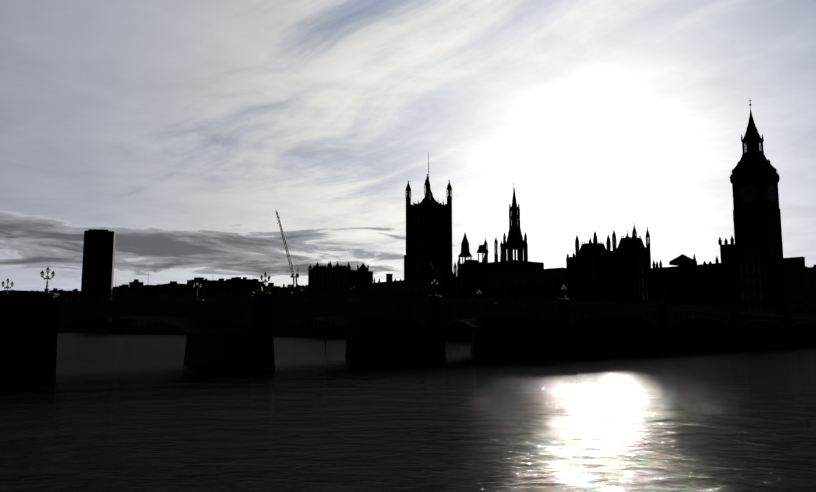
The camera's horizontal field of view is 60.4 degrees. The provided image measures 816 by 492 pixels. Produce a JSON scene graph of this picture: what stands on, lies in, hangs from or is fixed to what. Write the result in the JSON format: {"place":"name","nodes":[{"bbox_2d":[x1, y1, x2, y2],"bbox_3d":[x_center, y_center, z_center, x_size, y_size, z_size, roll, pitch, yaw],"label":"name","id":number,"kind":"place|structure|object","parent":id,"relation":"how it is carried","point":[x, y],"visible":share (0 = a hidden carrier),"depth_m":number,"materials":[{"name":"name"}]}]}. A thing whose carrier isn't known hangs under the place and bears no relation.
{"place":"outdoors","nodes":[
{"label":"outdoors","id":0,"kind":"place"},
{"bbox_2d":[0,333,815,491],"bbox_3d":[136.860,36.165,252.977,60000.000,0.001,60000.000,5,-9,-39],"label":"thames","id":1,"kind":"structure","parent":0,"point":[102,412],"depth_m":47.91,"materials":[{"name":"liquid"}]},
{"bbox_2d":[0,327,472,385],"bbox_3d":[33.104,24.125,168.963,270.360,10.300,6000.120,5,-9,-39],"label":"embankment walls","id":2,"kind":"structure","parent":1,"relation":"on","point":[458,333],"depth_m":507.39,"materials":[{"name":"stone"}]},
{"bbox_2d":[0,293,815,380],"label":"bridge piers","id":3,"kind":"structure","parent":1,"relation":"on","point":[29,326],"depth_m":130.99,"materials":[{"name":"black stone"}]},
{"bbox_2d":[1,267,787,311],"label":"street lamps","id":4,"kind":"object","parent":3,"relation":"on","point":[46,290],"depth_m":128.31,"materials":[{"name":"black metal"}]},
{"bbox_2d":[57,295,815,334],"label":"bridge","id":5,"kind":"structure","parent":3,"relation":"on","point":[410,315],"depth_m":132.59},
{"bbox_2d":[0,331,815,384],"bbox_3d":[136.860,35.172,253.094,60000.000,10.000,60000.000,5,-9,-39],"label":"banks","id":6,"kind":"object","parent":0,"point":[803,333],"visible":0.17,"depth_m":246.26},
{"bbox_2d":[66,228,122,328],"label":"skyscraper","id":7,"kind":"structure","parent":6,"relation":"on","point":[98,262],"depth_m":837.65,"materials":[{"name":"concrete"}]},
{"bbox_2d":[0,272,307,327],"bbox_3d":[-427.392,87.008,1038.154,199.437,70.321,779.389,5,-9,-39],"label":"millbank skyline","id":8,"kind":"structure","parent":6,"relation":"on","point":[238,286],"depth_m":865.21,"materials":[{"name":"concrete"}]},
{"bbox_2d":[244,284,307,300],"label":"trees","id":9,"kind":"object","parent":6,"relation":"on","point":[299,290],"depth_m":598.68,"materials":[{"name":"black plant"}]},
{"bbox_2d":[276,211,299,286],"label":"tower crane","id":10,"kind":"object","parent":6,"relation":"on","point":[296,276],"visible":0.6,"depth_m":606.04,"materials":[{"name":"grey paint"}]},
{"bbox_2d":[404,152,452,280],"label":"tower","id":11,"kind":"structure","parent":6,"relation":"on","point":[428,228],"depth_m":492.61,"materials":[{"name":"stone"}]},
{"bbox_2d":[357,263,563,283],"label":"building","id":12,"kind":"structure","parent":6,"relation":"on","point":[363,267],"depth_m":495.54,"materials":[{"name":"stone"}]},
{"bbox_2d":[307,223,650,326],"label":"building","id":13,"kind":"structure","parent":6,"relation":"on","point":[595,270],"depth_m":359.07,"materials":[{"name":"stone"}]},
{"bbox_2d":[458,233,543,274],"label":"palace turrets","id":14,"kind":"object","parent":6,"relation":"on","point":[500,266],"visible":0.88,"depth_m":419.52,"materials":[{"name":"stone"}]},
{"bbox_2d":[503,188,527,260],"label":"central tower","id":15,"kind":"structure","parent":6,"relation":"on","point":[515,241],"depth_m":432.41,"materials":[{"name":"stone"}]},
{"bbox_2d":[647,236,782,311],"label":"building","id":16,"kind":"structure","parent":6,"relation":"on","point":[685,280],"depth_m":286.82,"materials":[{"name":"stone"}]},
{"bbox_2d":[729,100,785,314],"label":"clock tower","id":17,"kind":"structure","parent":6,"relation":"on","point":[754,177],"depth_m":298.94,"materials":[{"name":"stone"}]},
{"bbox_2d":[783,257,815,314],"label":"blocks","id":18,"kind":"structure","parent":6,"relation":"on","point":[800,283],"depth_m":325.53,"materials":[{"name":"concrete"}]},
{"bbox_2d":[0,0,815,290],"label":"sky","id":19,"kind":"structure","parent":0,"point":[181,130],"materials":[{"name":"grey"}]}
]}

